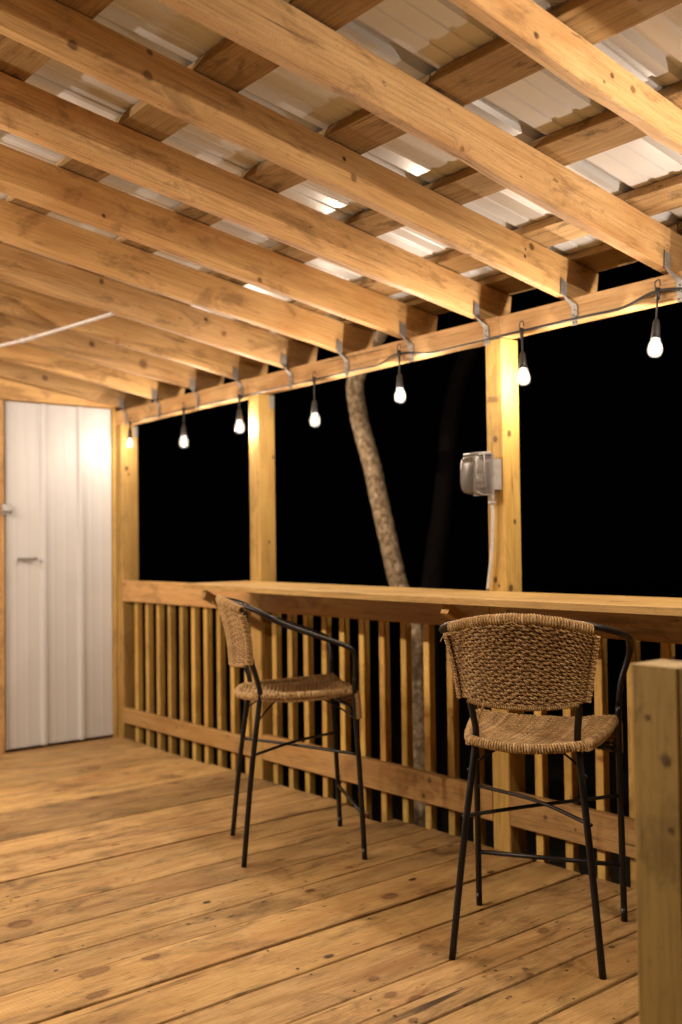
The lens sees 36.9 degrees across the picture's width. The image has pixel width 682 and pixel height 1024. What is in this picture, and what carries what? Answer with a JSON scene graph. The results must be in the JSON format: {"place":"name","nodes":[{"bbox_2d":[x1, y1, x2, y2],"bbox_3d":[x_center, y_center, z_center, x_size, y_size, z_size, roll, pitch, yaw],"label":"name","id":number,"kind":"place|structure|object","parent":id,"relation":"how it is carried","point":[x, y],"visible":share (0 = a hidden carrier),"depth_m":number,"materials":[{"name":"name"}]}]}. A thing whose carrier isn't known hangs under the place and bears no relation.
{"place":"outdoors","nodes":[
{"label":"outdoors","id":0,"kind":"place"},
{"bbox_2d":[134,261,681,582],"label":"sky","id":1,"kind":"structure","parent":0,"point":[600,410],"materials":[{"name":"black"}]},
{"bbox_2d":[142,577,681,887],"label":"ground","id":2,"kind":"structure","parent":0,"point":[616,648],"depth_m":18.75,"materials":[{"name":"black plant"}]},
{"bbox_2d":[116,425,138,741],"bbox_3d":[-1.381,1.248,6.628,0.121,3.617,0.098,1,-2,-40],"label":"support post","id":3,"kind":"object","parent":2,"relation":"on","point":[127,509],"visible":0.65,"depth_m":6.61,"materials":[{"name":"brown wood"}]},
{"bbox_2d":[123,580,251,774],"bbox_3d":[-0.909,1.011,6.032,0.080,1.185,1.437,1,-2,-40],"label":"deck railing","id":4,"kind":"object","parent":3,"relation":"attached to","point":[172,595],"visible":0.7,"depth_m":6.08,"materials":[{"name":"brown wood"}]},
{"bbox_2d":[249,394,275,782],"bbox_3d":[-0.404,1.192,5.444,0.107,3.638,0.096,1,-2,-40],"label":"support post","id":5,"kind":"object","parent":2,"relation":"on","point":[262,492],"visible":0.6,"depth_m":5.43,"materials":[{"name":"brown wood"}]},
{"bbox_2d":[261,593,493,845],"bbox_3d":[0.127,0.962,4.788,0.081,1.185,1.604,1,-2,-40],"label":"deck railing","id":6,"kind":"object","parent":5,"relation":"attached to","point":[430,788],"visible":0.62,"depth_m":4.72,"materials":[{"name":"brown wood"}]},
{"bbox_2d":[346,331,425,827],"bbox_3d":[0.646,-0.835,6.146,2.255,8.112,1.181,-1,-2,17],"label":"tree","id":7,"kind":"object","parent":2,"relation":"on","point":[380,504],"visible":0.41,"depth_m":5.82,"materials":[{"name":"brown plant"}]},
{"bbox_2d":[421,320,480,830],"bbox_3d":[0.660,-0.838,7.799,1.172,8.212,2.102,0,-2,-12],"label":"tree","id":8,"kind":"object","parent":2,"relation":"on","point":[433,576],"visible":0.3,"depth_m":7.79,"materials":[{"name":"brown plant"}]},
{"bbox_2d":[486,338,526,853],"bbox_3d":[0.682,1.129,4.137,0.105,3.661,0.092,1,-2,-40],"label":"support post","id":9,"kind":"object","parent":2,"relation":"on","point":[502,402],"visible":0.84,"depth_m":4.13,"materials":[{"name":"brown wood"}]},
{"bbox_2d":[183,581,681,631],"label":"bar counter","id":10,"kind":"object","parent":9,"relation":"attached to","point":[667,606],"visible":0.94,"depth_m":3.85,"materials":[{"name":"brown wood"}]},
{"bbox_2d":[463,451,501,495],"bbox_3d":[0.562,-0.152,4.087,0.165,0.177,0.107,1,-2,-40],"label":"outlet box","id":11,"kind":"object","parent":9,"relation":"attached to","point":[487,477],"visible":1,"depth_m":4.07,"materials":[{"name":"grey plastic"}]},
{"bbox_2d":[486,495,494,589],"bbox_3d":[0.603,0.113,4.123,0.030,0.406,0.052,1,-2,-40],"label":"power cable","id":12,"kind":"object","parent":11,"relation":"attached to","point":[491,502],"visible":0.92,"depth_m":4.11,"materials":[{"name":"white plastic"}]},
{"bbox_2d":[507,607,681,888],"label":"deck railing","id":13,"kind":"object","parent":9,"relation":"attached to","point":[544,823],"visible":0.49,"depth_m":3.79,"materials":[{"name":"brown wood"}]},
{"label":"deck framing","id":14,"kind":"structure","parent":0,"visible":0},
{"bbox_2d":[0,737,638,1023],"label":"deck floor","id":15,"kind":"structure","parent":14,"relation":"on","point":[132,891],"depth_m":3.43,"materials":[{"name":"brown wood"}]},
{"bbox_2d":[0,378,133,753],"bbox_3d":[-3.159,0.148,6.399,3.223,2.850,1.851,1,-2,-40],"label":"door frame","id":16,"kind":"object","parent":15,"relation":"on","point":[58,613],"depth_m":6.40,"materials":[{"name":"brown wood"}]},
{"bbox_2d":[1,401,112,749],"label":"door","id":17,"kind":"structure","parent":16,"relation":"in","point":[56,508],"depth_m":6.40,"materials":[{"name":"white metal"}]},
{"bbox_2d":[0,0,681,408],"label":"porch roof","id":18,"kind":"structure","parent":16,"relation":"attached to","point":[204,194],"depth_m":3.29,"materials":[{"name":"brown wood"}]},
{"bbox_2d":[0,312,113,346],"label":"conduit pipe","id":19,"kind":"object","parent":18,"relation":"attached to","point":[33,337],"visible":1,"depth_m":4.94,"materials":[{"name":"white plastic"}]},
{"bbox_2d":[116,250,681,425],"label":"roof beam","id":20,"kind":"structure","parent":18,"relation":"attached to","point":[599,301],"depth_m":4.46,"materials":[{"name":"brown wood"}]},
{"bbox_2d":[128,279,681,427],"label":"string light cable","id":21,"kind":"object","parent":20,"relation":"attached to","point":[656,292],"visible":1,"depth_m":4.20,"materials":[{"name":"black rubber"}]},
{"bbox_2d":[127,428,132,445],"bbox_3d":[-1.335,-0.480,6.452,0.052,0.162,0.052,1,-2,-40],"label":"light bulb","id":22,"kind":"object","parent":21,"relation":"hanging from","point":[129,436],"visible":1,"depth_m":6.45,"materials":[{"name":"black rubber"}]},
{"bbox_2d":[181,415,186,443],"bbox_3d":[-0.917,-0.487,5.951,0.052,0.225,0.052,1,-2,-40],"label":"light bulb","id":23,"kind":"object","parent":21,"relation":"hanging from","point":[183,432],"visible":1,"depth_m":5.95,"materials":[{"name":"black rubber"}]},
{"bbox_2d":[236,402,242,427],"bbox_3d":[-0.548,-0.524,5.508,0.052,0.200,0.052,1,-2,-40],"label":"light bulb","id":24,"kind":"object","parent":21,"relation":"hanging from","point":[239,415],"visible":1,"depth_m":5.50,"materials":[{"name":"black rubber"}]},
{"bbox_2d":[311,385,317,422],"bbox_3d":[-0.129,-0.535,5.006,0.052,0.236,0.052,1,-2,-40],"label":"light bulb","id":25,"kind":"object","parent":21,"relation":"hanging from","point":[314,412],"visible":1,"depth_m":5.00,"materials":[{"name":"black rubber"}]},
{"bbox_2d":[396,360,403,398],"bbox_3d":[0.262,-0.596,4.537,0.052,0.227,0.052,1,-2,-40],"label":"light bulb","id":26,"kind":"object","parent":21,"relation":"hanging from","point":[399,386],"visible":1,"depth_m":4.53,"materials":[{"name":"black rubber"}]},
{"bbox_2d":[519,339,526,379],"bbox_3d":[0.713,-0.603,3.995,0.052,0.215,0.052,1,-2,-40],"label":"bulb socket","id":27,"kind":"object","parent":21,"relation":"hanging from","point":[522,363],"visible":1,"depth_m":3.99,"materials":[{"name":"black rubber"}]},
{"bbox_2d":[651,300,659,351],"bbox_3d":[1.088,-0.651,3.545,0.052,0.230,0.052,1,-2,-40],"label":"bulb socket","id":28,"kind":"object","parent":21,"relation":"hanging from","point":[655,333],"visible":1,"depth_m":3.54,"materials":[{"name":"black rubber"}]},
{"bbox_2d":[212,595,366,867],"bbox_3d":[-0.234,0.855,4.200,0.578,1.039,0.572,0,-2,-12],"label":"bar stool","id":29,"kind":"object","parent":15,"relation":"on","point":[331,686],"visible":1,"depth_m":4.02,"materials":[{"name":"wicker"}]},
{"bbox_2d":[439,613,633,979],"bbox_3d":[0.597,0.815,3.166,0.589,1.039,0.578,-1,-2,20],"label":"bar stool","id":30,"kind":"object","parent":15,"relation":"on","point":[522,661],"visible":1,"depth_m":3.00,"materials":[{"name":"wicker"}]},
{"bbox_2d":[632,659,681,1023],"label":"newel post","id":31,"kind":"object","parent":15,"relation":"on","point":[657,711],"visible":1,"depth_m":1.79,"materials":[{"name":"brown wood"}]}
]}

